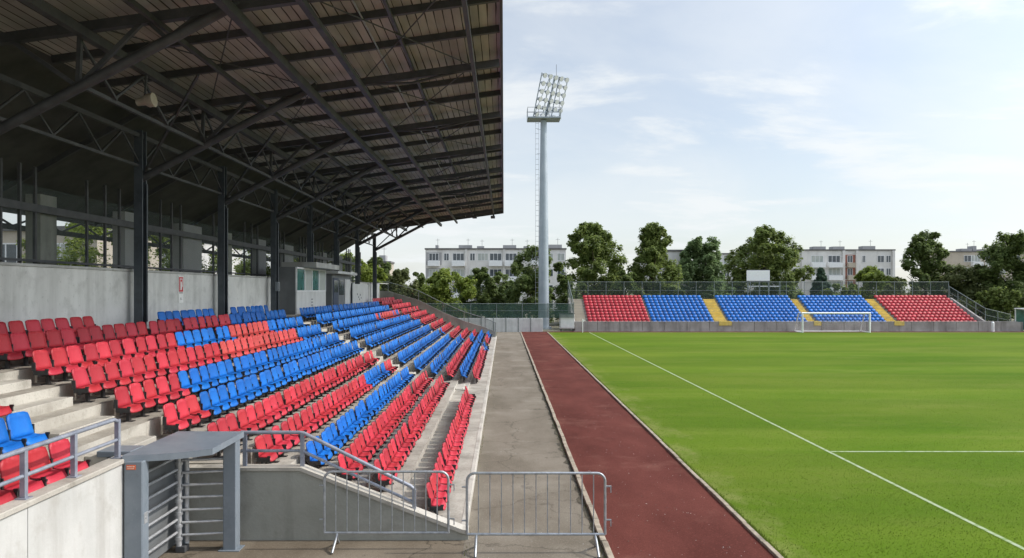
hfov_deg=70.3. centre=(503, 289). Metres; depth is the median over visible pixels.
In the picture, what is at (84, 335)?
stadium seat
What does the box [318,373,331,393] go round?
stadium seat
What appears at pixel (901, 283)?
shrub
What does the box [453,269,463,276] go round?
window
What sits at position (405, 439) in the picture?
stadium seat
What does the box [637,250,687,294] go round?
apartment block
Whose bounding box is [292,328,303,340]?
stadium seat
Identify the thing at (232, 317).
stadium seat
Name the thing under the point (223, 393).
stadium seat
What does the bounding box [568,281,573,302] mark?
fence
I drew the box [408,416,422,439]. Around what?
stadium seat
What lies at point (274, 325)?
stadium seat
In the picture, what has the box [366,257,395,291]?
broadleaf tree
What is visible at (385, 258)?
apartment block
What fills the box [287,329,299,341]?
stadium seat
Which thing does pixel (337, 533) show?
crowd barrier
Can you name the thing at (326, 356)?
stadium seat
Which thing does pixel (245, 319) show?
stadium seat
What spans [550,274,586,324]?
shrub
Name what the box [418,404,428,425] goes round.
stadium seat
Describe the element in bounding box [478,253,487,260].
window
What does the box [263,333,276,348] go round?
stadium seat
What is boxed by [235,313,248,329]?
stadium seat
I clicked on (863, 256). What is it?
window
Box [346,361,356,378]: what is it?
stadium seat
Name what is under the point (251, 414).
stadium seat
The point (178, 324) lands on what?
stadium seat
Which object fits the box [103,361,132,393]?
stadium seat
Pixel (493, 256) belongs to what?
window
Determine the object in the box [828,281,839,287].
window
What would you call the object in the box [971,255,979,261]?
window
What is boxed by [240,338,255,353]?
stadium seat
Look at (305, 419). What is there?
stadium seat
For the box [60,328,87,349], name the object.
stadium seat
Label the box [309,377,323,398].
stadium seat
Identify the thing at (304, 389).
stadium seat
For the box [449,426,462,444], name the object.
stadium seat
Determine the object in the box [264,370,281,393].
stadium seat
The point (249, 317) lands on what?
stadium seat
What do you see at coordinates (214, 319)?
stadium seat
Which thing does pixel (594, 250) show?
broadleaf tree
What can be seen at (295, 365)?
stadium seat
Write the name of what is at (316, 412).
stadium seat
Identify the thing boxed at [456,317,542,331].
boundary wall
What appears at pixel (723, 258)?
apartment block
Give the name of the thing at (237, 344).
stadium seat
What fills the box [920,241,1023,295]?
apartment block
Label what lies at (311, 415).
stadium seat
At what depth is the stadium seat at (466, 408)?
23.15 m
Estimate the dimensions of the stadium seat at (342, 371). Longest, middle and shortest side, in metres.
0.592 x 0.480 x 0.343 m
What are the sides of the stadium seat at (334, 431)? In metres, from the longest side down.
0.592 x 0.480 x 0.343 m
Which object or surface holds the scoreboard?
on the ground at (555, 327)
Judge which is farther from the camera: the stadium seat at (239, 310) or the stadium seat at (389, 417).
the stadium seat at (239, 310)
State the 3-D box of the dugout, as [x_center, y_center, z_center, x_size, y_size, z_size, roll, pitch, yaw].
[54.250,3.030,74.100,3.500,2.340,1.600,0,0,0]
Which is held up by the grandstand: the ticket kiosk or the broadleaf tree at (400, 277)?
the ticket kiosk
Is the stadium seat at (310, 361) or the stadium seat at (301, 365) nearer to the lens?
the stadium seat at (301, 365)
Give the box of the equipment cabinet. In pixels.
[559,313,574,331]
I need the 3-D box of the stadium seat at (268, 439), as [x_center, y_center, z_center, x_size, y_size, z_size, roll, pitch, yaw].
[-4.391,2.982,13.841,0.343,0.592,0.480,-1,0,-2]
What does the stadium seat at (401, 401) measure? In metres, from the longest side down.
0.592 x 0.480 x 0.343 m
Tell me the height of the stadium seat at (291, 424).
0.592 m
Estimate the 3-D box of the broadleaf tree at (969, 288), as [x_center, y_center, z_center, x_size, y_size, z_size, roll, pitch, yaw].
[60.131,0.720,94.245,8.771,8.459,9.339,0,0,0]
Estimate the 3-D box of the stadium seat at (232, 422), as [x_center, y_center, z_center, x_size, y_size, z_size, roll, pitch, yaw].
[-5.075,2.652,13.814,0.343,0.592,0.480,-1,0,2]
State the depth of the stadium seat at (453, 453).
16.78 m
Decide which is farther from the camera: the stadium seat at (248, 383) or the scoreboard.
the scoreboard
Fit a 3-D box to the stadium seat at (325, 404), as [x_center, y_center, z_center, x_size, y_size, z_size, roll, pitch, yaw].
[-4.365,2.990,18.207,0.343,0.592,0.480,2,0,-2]
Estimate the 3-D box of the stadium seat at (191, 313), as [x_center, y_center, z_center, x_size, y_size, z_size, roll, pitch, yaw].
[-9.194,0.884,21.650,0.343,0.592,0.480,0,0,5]
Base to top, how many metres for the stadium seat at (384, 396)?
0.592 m
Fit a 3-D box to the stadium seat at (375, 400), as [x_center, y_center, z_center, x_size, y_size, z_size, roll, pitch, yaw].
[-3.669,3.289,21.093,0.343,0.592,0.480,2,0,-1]
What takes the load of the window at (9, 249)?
in the apartment block at (9, 243)
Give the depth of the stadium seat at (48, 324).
14.88 m
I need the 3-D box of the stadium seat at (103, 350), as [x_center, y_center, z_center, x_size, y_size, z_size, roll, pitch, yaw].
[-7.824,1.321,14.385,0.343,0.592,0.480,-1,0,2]
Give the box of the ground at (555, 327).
[496,293,1023,335]
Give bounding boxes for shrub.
[490,280,528,315]
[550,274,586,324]
[610,269,651,298]
[668,286,687,298]
[703,276,735,298]
[778,285,803,298]
[819,283,860,298]
[881,278,920,298]
[967,285,1023,320]
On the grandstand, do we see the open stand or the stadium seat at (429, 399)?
the stadium seat at (429, 399)
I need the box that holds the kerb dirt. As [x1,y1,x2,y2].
[523,341,606,557]
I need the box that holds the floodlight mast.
[527,64,568,328]
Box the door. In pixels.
[333,278,338,307]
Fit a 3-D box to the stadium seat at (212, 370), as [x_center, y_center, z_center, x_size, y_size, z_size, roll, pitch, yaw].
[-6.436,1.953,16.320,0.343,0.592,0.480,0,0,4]
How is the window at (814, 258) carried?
in the apartment block at (842, 264)
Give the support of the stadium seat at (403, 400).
on the grandstand
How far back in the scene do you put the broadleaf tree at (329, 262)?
56.16 m
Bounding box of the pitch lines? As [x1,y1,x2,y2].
[589,332,1023,549]
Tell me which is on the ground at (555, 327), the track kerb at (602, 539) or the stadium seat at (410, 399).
the track kerb at (602, 539)
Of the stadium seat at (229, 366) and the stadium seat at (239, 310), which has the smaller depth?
the stadium seat at (229, 366)
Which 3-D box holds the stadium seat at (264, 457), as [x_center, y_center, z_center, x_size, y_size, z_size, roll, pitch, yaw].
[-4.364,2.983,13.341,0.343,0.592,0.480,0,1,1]
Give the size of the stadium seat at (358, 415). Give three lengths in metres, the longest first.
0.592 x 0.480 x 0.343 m
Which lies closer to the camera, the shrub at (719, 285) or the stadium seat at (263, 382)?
the stadium seat at (263, 382)
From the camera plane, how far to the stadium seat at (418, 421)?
19.89 m
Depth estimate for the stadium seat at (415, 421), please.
19.35 m
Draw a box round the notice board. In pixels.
[351,283,368,307]
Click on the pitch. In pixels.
(887, 359)
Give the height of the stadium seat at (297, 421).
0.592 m
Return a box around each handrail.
[0,418,121,499]
[240,430,415,509]
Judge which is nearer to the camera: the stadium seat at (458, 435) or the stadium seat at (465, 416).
the stadium seat at (458, 435)
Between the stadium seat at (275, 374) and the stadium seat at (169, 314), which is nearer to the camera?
the stadium seat at (275, 374)
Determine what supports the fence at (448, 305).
on the grandstand
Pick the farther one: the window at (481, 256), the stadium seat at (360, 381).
the window at (481, 256)
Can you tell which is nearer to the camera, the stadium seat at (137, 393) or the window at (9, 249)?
the stadium seat at (137, 393)
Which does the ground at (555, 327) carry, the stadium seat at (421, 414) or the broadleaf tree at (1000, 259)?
the broadleaf tree at (1000, 259)
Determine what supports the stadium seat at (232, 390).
on the grandstand
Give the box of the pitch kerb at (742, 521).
[547,332,783,557]
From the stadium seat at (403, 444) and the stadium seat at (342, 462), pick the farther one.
the stadium seat at (403, 444)
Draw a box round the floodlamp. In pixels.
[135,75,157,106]
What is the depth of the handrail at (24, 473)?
9.07 m
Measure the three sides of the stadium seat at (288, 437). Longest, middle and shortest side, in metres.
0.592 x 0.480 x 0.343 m
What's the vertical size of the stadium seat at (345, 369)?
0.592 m
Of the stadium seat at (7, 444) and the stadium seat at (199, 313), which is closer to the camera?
the stadium seat at (7, 444)
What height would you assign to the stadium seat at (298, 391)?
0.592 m
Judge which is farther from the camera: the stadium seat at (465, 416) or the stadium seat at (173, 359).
the stadium seat at (465, 416)
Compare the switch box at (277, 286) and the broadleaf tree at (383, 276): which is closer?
the switch box at (277, 286)
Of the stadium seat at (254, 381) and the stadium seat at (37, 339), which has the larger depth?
the stadium seat at (254, 381)
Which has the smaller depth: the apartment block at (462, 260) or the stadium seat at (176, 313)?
the stadium seat at (176, 313)
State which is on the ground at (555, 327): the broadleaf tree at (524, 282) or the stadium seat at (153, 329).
the broadleaf tree at (524, 282)
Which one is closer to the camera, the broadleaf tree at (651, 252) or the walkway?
the walkway
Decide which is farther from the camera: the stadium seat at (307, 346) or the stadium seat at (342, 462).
the stadium seat at (307, 346)
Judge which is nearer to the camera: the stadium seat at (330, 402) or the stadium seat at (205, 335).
the stadium seat at (330, 402)
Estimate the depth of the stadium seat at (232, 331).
21.22 m
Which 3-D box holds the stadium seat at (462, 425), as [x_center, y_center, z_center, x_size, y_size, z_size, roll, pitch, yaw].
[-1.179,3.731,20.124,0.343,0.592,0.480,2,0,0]
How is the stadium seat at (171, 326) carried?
on the grandstand
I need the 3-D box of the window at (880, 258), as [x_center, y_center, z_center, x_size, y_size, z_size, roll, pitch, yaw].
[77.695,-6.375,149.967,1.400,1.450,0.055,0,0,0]
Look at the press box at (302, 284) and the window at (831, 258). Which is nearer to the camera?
the press box at (302, 284)
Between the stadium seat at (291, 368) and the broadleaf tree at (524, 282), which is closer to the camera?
the stadium seat at (291, 368)
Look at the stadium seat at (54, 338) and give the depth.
13.93 m
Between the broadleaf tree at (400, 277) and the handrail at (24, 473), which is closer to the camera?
the handrail at (24, 473)
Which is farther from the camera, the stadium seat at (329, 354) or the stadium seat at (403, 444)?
the stadium seat at (329, 354)
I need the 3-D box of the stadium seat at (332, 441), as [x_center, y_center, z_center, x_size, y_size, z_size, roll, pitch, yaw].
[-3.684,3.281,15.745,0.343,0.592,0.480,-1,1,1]
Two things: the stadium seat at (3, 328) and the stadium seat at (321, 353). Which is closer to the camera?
the stadium seat at (3, 328)
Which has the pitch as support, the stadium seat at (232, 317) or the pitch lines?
the pitch lines
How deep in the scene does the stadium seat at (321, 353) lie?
23.43 m
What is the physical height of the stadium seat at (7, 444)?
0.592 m
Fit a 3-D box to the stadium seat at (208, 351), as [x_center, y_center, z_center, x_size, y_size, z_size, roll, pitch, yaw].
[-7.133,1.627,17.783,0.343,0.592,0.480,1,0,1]
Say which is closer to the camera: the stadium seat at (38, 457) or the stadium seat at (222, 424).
the stadium seat at (38, 457)
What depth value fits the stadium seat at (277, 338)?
23.18 m
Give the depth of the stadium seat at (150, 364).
14.90 m
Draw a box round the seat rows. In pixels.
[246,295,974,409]
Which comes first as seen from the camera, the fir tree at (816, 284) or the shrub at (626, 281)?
the shrub at (626, 281)
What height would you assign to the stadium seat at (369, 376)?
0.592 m
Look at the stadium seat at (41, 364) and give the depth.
12.42 m
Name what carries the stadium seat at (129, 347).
on the grandstand
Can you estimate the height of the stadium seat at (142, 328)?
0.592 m
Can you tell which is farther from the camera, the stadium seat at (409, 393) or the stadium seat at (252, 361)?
the stadium seat at (409, 393)
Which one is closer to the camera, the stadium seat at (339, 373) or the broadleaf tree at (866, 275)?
the stadium seat at (339, 373)
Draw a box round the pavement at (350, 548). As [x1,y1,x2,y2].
[158,540,464,557]
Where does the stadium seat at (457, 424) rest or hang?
on the grandstand
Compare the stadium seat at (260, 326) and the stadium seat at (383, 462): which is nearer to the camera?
the stadium seat at (383, 462)
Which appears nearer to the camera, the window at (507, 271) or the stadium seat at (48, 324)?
the stadium seat at (48, 324)
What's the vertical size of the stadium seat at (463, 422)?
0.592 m
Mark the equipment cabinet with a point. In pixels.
(566, 323)
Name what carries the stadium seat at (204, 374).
on the grandstand
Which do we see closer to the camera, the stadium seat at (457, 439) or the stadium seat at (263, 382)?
the stadium seat at (263, 382)
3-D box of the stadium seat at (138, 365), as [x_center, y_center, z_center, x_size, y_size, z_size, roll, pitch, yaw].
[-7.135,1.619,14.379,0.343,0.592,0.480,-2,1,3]
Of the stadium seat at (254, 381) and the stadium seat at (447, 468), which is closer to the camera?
the stadium seat at (447, 468)
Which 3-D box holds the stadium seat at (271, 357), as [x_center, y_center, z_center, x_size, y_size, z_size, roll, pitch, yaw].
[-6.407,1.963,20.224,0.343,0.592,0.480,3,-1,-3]
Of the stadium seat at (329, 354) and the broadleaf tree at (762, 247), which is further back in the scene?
the broadleaf tree at (762, 247)
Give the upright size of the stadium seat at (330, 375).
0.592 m
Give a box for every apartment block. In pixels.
[3,226,158,270]
[162,238,241,274]
[379,255,394,275]
[425,239,566,302]
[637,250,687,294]
[718,253,755,296]
[772,240,895,294]
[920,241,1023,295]
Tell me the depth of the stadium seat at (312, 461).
14.25 m
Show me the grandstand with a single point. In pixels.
(288, 130)
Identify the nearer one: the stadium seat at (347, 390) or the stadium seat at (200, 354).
the stadium seat at (200, 354)
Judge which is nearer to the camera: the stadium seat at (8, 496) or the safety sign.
the stadium seat at (8, 496)
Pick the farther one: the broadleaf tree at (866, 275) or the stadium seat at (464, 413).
the broadleaf tree at (866, 275)
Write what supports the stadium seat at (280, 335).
on the grandstand
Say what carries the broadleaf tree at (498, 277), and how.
on the ground at (555, 327)
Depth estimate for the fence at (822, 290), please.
80.48 m
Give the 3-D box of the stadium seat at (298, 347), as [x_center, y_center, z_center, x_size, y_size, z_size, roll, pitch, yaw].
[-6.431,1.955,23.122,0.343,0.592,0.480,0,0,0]
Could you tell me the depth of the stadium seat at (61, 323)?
15.38 m
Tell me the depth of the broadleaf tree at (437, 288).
80.91 m
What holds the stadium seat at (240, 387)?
on the grandstand
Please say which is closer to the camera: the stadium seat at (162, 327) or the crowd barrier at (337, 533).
the crowd barrier at (337, 533)
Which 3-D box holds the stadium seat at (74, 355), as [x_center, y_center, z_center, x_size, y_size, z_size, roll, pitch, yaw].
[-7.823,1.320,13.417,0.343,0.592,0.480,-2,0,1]
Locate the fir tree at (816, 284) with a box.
[809,267,832,298]
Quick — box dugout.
[1014,308,1023,329]
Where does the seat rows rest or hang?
on the grandstand
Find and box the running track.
[522,332,774,557]
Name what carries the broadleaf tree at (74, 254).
on the ground at (555, 327)
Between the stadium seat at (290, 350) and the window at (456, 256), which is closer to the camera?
the stadium seat at (290, 350)
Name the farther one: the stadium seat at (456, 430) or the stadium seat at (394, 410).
the stadium seat at (394, 410)
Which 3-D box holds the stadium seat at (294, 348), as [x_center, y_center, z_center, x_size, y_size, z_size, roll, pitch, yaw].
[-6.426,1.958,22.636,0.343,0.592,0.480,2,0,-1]
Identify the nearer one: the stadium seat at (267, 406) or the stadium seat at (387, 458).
the stadium seat at (387, 458)
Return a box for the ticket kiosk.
[326,271,356,309]
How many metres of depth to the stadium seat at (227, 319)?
22.70 m
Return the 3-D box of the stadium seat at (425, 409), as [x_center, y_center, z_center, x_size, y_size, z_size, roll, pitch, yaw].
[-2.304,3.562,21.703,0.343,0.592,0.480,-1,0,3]
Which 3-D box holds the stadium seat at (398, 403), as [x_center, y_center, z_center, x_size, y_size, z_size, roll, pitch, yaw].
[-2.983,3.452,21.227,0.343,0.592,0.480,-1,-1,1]
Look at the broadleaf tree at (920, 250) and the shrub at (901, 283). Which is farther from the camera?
the broadleaf tree at (920, 250)
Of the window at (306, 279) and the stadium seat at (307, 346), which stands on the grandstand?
the stadium seat at (307, 346)
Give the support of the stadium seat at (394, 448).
on the grandstand
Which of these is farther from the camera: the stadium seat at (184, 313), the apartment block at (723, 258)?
the apartment block at (723, 258)
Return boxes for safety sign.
[178,276,182,302]
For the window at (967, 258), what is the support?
in the apartment block at (966, 257)
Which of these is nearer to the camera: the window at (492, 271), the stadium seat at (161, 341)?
the stadium seat at (161, 341)
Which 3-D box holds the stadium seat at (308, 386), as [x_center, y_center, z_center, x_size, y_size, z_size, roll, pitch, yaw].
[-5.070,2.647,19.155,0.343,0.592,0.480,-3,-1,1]
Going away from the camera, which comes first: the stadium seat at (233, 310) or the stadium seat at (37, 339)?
the stadium seat at (37, 339)
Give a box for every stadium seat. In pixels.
[0,322,10,341]
[0,334,25,368]
[0,404,13,416]
[0,418,26,460]
[0,455,47,493]
[0,479,18,504]
[6,411,49,445]
[8,320,27,336]
[10,332,42,365]
[25,319,46,339]
[28,331,57,354]
[28,446,69,483]
[31,349,64,384]
[40,318,56,334]
[45,329,71,347]
[48,439,90,474]
[50,347,81,380]
[55,318,77,336]
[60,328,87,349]
[65,345,95,368]
[70,317,84,331]
[71,367,102,401]
[77,327,102,343]
[82,316,102,333]
[83,343,110,366]
[87,364,117,397]
[88,325,113,341]
[95,342,122,371]
[102,325,125,344]
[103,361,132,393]
[108,340,133,368]
[113,323,137,341]
[114,386,143,421]
[118,359,144,390]
[121,338,146,358]
[125,322,147,346]
[128,382,156,416]
[130,357,156,386]
[135,337,156,363]
[136,322,157,342]
[142,379,168,411]
[143,354,167,383]
[145,335,167,361]
[148,321,165,342]
[155,376,180,407]
[156,334,176,359]
[156,352,179,380]
[157,312,167,320]
[157,320,174,341]
[162,403,190,432]
[165,311,181,324]
[165,319,183,338]
[165,333,185,349]
[167,351,189,376]
[168,373,191,403]
[172,310,183,324]
[173,318,190,331]
[175,332,194,351]
[176,349,197,375]
[176,398,201,430]
[177,370,200,395]
[180,310,189,320]
[183,318,200,335]
[183,331,202,353]
[184,395,211,426]
[186,347,205,367]
[187,310,198,323]
[189,368,210,396]
[190,317,206,332]
[192,330,210,352]
[194,345,213,365]
[195,309,205,322]
[198,316,213,330]
[199,365,219,391]
[199,391,222,422]
[200,329,217,344]
[202,309,211,320]
[203,344,222,362]
[205,316,219,330]
[207,328,223,343]
[207,363,228,389]
[207,422,222,457]
[208,308,218,320]
[208,388,230,417]
[211,315,226,327]
[211,343,229,359]
[216,327,231,342]
[216,361,236,387]
[216,417,240,439]
[217,385,238,413]
[218,315,228,326]
[219,341,236,357]
[222,326,237,339]
[224,314,235,327]
[224,359,242,384]
[225,413,249,445]
[226,340,243,362]
[227,382,247,409]
[228,325,243,345]
[229,314,243,330]
[230,307,242,318]
[233,339,249,354]
[233,357,250,378]
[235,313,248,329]
[235,324,248,338]
[235,379,255,406]
[237,307,243,315]
[237,409,259,439]
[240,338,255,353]
[240,356,258,376]
[241,324,254,342]
[242,313,251,329]
[243,376,262,402]
[245,312,258,322]
[245,405,266,435]
[246,354,263,376]
[247,323,260,334]
[247,336,261,357]
[249,374,268,399]
[250,312,262,321]
[252,322,265,335]
[252,335,267,352]
[253,352,269,374]
[254,401,274,429]
[254,435,277,463]
[255,311,266,325]
[257,321,269,339]
[257,334,271,353]
[259,351,275,369]
[259,372,275,396]
[262,321,275,336]
[262,398,281,426]
[262,434,284,462]
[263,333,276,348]
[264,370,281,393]
[267,320,279,337]
[267,349,280,370]
[268,395,287,421]
[269,332,282,349]
[270,320,282,336]
[271,348,285,368]
[271,367,287,390]
[272,425,292,456]
[273,332,285,344]
[275,366,291,388]
[275,392,292,418]
[276,319,287,332]
[277,347,290,366]
[278,331,290,348]
[281,345,294,363]
[281,421,299,448]
[282,330,295,342]
[283,364,297,385]
[283,389,300,414]
[286,344,300,360]
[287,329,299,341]
[287,417,305,445]
[288,362,302,383]
[288,386,305,411]
[291,343,304,361]
[291,360,306,381]
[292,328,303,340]
[293,413,311,441]
[294,384,310,407]
[295,342,308,358]
[297,359,311,379]
[300,341,312,357]
[300,381,314,404]
[300,409,318,430]
[302,357,316,377]
[303,340,315,355]
[303,379,319,401]
[306,406,322,432]
[306,441,327,470]
[307,339,318,353]
[307,356,319,375]
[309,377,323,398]
[311,354,324,373]
[312,338,322,352]
[312,403,328,428]
[313,436,332,466]
[314,375,328,396]
[315,353,327,371]
[317,400,333,424]
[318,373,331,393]
[319,351,331,369]
[321,431,339,460]
[322,397,337,420]
[323,350,334,368]
[323,371,336,391]
[324,427,343,455]
[326,349,337,366]
[326,394,340,417]
[327,369,340,389]
[330,367,343,386]
[330,423,347,449]
[331,391,345,414]
[335,389,350,411]
[336,366,347,384]
[336,419,353,445]
[337,454,357,480]
[339,364,350,382]
[339,386,353,408]
[340,415,356,441]
[341,363,353,380]
[343,384,356,405]
[344,448,362,479]
[345,412,360,437]
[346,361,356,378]
[347,360,358,377]
[348,382,360,402]
[349,409,363,433]
[350,443,367,466]
[351,380,363,400]
[354,378,365,397]
[354,438,371,466]
[355,406,368,429]
[358,376,369,395]
[358,403,371,425]
[358,433,375,461]
[359,400,373,421]
[361,374,372,393]
[363,429,379,456]
[364,373,374,391]
[365,397,378,419]
[366,371,377,388]
[367,425,383,451]
[368,395,381,416]
[371,422,386,447]
[372,392,383,413]
[374,390,386,410]
[374,459,393,491]
[376,418,390,442]
[378,388,389,403]
[378,415,393,438]
[379,386,390,405]
[379,453,397,484]
[382,384,393,402]
[382,411,396,435]
[382,448,400,469]
[386,382,395,400]
[386,408,398,426]
[387,443,403,465]
[388,380,397,398]
[388,405,401,427]
[390,403,403,424]
[390,438,406,466]
[393,400,405,421]
[395,434,409,461]
[396,398,407,418]
[397,430,412,456]
[399,395,409,415]
[401,393,411,412]
[401,426,415,451]
[402,422,417,447]
[403,391,414,410]
[404,389,415,407]
[406,387,416,399]
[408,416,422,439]
[408,419,421,438]
[411,412,424,435]
[413,409,425,431]
[415,407,427,423]
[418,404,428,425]
[420,401,431,421]
[421,399,432,419]
[423,396,434,411]
[424,394,435,408]
[426,482,445,513]
[427,392,437,406]
[429,475,446,502]
[431,469,450,492]
[434,463,451,486]
[436,457,453,480]
[438,452,454,474]
[442,442,458,463]
[442,447,457,469]
[445,438,459,458]
[447,434,460,454]
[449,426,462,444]
[449,430,462,455]
[451,423,463,440]
[452,419,464,436]
[454,416,466,434]
[456,413,467,430]
[457,410,468,426]
[458,405,469,419]
[458,408,469,423]
[459,402,469,417]
[460,400,470,414]
[461,398,471,411]
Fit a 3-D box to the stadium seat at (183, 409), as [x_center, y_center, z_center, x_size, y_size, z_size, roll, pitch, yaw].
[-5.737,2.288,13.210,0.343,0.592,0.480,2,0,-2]
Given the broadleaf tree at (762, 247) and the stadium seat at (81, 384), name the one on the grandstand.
the stadium seat at (81, 384)
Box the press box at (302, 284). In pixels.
[279,262,338,314]
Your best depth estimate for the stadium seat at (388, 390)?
23.59 m
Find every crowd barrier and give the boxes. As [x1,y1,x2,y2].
[319,470,454,553]
[462,472,610,557]
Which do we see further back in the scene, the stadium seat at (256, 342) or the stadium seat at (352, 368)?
the stadium seat at (352, 368)
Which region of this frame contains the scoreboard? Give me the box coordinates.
[746,270,780,298]
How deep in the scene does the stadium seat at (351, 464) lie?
14.44 m
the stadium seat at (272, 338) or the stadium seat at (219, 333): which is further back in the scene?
the stadium seat at (272, 338)
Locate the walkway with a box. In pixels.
[462,332,602,557]
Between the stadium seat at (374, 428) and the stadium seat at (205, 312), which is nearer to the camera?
the stadium seat at (374, 428)
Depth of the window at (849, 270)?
149.97 m
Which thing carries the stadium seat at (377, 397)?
on the grandstand
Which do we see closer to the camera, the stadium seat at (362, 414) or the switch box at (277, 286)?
the stadium seat at (362, 414)
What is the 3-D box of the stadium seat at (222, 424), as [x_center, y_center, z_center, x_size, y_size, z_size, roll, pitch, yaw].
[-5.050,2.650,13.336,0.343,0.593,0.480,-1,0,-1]
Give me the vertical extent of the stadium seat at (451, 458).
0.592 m
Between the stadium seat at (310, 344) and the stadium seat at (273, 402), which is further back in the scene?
the stadium seat at (310, 344)
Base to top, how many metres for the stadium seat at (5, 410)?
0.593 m
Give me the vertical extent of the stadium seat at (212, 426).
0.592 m
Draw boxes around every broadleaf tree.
[15,222,149,267]
[148,235,216,273]
[202,248,270,276]
[294,250,331,270]
[331,251,372,282]
[362,263,387,290]
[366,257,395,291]
[380,267,422,299]
[412,272,425,291]
[416,268,476,311]
[458,267,498,317]
[482,271,513,312]
[508,245,563,322]
[557,221,627,298]
[626,222,683,298]
[679,236,731,298]
[721,224,814,298]
[848,265,902,298]
[893,229,960,298]
[931,263,1000,319]
[965,229,1023,320]
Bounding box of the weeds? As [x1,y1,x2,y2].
[464,351,605,557]
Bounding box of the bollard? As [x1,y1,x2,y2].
[991,322,993,331]
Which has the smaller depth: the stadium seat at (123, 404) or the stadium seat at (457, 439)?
the stadium seat at (123, 404)
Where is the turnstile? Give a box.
[97,431,244,557]
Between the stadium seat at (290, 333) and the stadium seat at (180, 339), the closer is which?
the stadium seat at (180, 339)
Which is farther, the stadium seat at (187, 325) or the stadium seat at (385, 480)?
the stadium seat at (187, 325)
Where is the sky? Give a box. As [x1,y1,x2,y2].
[3,0,1023,292]
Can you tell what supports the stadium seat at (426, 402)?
on the grandstand
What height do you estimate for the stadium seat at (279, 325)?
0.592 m
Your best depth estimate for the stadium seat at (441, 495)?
13.39 m
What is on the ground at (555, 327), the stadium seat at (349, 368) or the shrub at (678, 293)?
the shrub at (678, 293)
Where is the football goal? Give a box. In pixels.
[794,312,870,332]
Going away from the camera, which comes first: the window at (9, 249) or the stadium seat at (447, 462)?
the stadium seat at (447, 462)
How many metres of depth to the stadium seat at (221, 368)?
16.84 m
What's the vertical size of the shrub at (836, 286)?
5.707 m
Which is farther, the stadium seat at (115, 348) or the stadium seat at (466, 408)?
the stadium seat at (466, 408)
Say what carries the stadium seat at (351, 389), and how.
on the grandstand
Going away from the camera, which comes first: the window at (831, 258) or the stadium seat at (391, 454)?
the stadium seat at (391, 454)
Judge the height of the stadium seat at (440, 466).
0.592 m
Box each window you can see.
[3,243,16,262]
[57,243,72,258]
[295,267,325,291]
[339,280,343,294]
[429,253,438,260]
[429,269,438,276]
[444,253,448,260]
[453,253,463,260]
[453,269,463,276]
[470,253,474,260]
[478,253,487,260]
[490,253,501,260]
[490,269,501,276]
[505,253,516,260]
[505,269,516,276]
[557,253,564,260]
[811,255,822,262]
[828,255,839,262]
[828,268,839,274]
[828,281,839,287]
[847,255,852,262]
[847,268,852,274]
[862,255,865,262]
[877,255,883,262]
[886,255,890,262]
[886,268,890,274]
[964,255,970,261]
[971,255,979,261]
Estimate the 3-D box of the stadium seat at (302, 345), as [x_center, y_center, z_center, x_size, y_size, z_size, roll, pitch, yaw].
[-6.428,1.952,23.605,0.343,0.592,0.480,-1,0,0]
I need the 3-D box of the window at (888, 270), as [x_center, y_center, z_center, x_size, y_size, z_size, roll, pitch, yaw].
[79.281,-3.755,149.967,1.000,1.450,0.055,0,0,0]
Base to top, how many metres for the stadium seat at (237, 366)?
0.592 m
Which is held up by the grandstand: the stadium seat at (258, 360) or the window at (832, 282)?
the stadium seat at (258, 360)
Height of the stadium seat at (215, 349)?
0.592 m
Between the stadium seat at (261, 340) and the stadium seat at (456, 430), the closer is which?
the stadium seat at (456, 430)
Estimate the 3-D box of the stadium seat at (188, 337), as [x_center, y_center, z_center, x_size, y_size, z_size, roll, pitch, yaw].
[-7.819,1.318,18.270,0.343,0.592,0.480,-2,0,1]
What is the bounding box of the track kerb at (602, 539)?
[520,332,613,557]
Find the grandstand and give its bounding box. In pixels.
[0,0,503,557]
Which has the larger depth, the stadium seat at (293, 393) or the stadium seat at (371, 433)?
the stadium seat at (293, 393)
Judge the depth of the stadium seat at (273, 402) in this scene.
16.29 m
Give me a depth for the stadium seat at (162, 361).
15.37 m
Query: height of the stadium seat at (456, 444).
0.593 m
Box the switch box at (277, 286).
[275,282,279,290]
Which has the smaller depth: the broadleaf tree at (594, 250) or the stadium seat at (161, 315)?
the stadium seat at (161, 315)
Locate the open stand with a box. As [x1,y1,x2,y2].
[568,298,1022,331]
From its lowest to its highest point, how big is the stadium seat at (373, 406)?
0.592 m
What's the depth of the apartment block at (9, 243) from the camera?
42.00 m
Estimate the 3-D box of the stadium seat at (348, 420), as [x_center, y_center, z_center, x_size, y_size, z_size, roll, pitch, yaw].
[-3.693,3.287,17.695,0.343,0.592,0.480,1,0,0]
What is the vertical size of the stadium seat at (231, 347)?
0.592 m
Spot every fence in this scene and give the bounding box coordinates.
[389,282,495,331]
[426,303,573,317]
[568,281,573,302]
[571,281,948,298]
[949,286,1010,320]
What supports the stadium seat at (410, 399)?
on the grandstand
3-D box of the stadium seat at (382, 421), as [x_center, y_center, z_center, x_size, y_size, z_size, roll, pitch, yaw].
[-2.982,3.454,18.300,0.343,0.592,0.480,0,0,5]
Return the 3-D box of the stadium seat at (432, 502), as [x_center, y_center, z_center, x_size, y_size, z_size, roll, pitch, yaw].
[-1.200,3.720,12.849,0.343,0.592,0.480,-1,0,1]
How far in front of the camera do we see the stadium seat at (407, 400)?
22.73 m
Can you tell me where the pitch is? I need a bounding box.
[549,332,1023,557]
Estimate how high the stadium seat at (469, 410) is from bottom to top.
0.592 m
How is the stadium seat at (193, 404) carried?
on the grandstand
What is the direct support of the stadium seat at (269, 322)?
on the grandstand

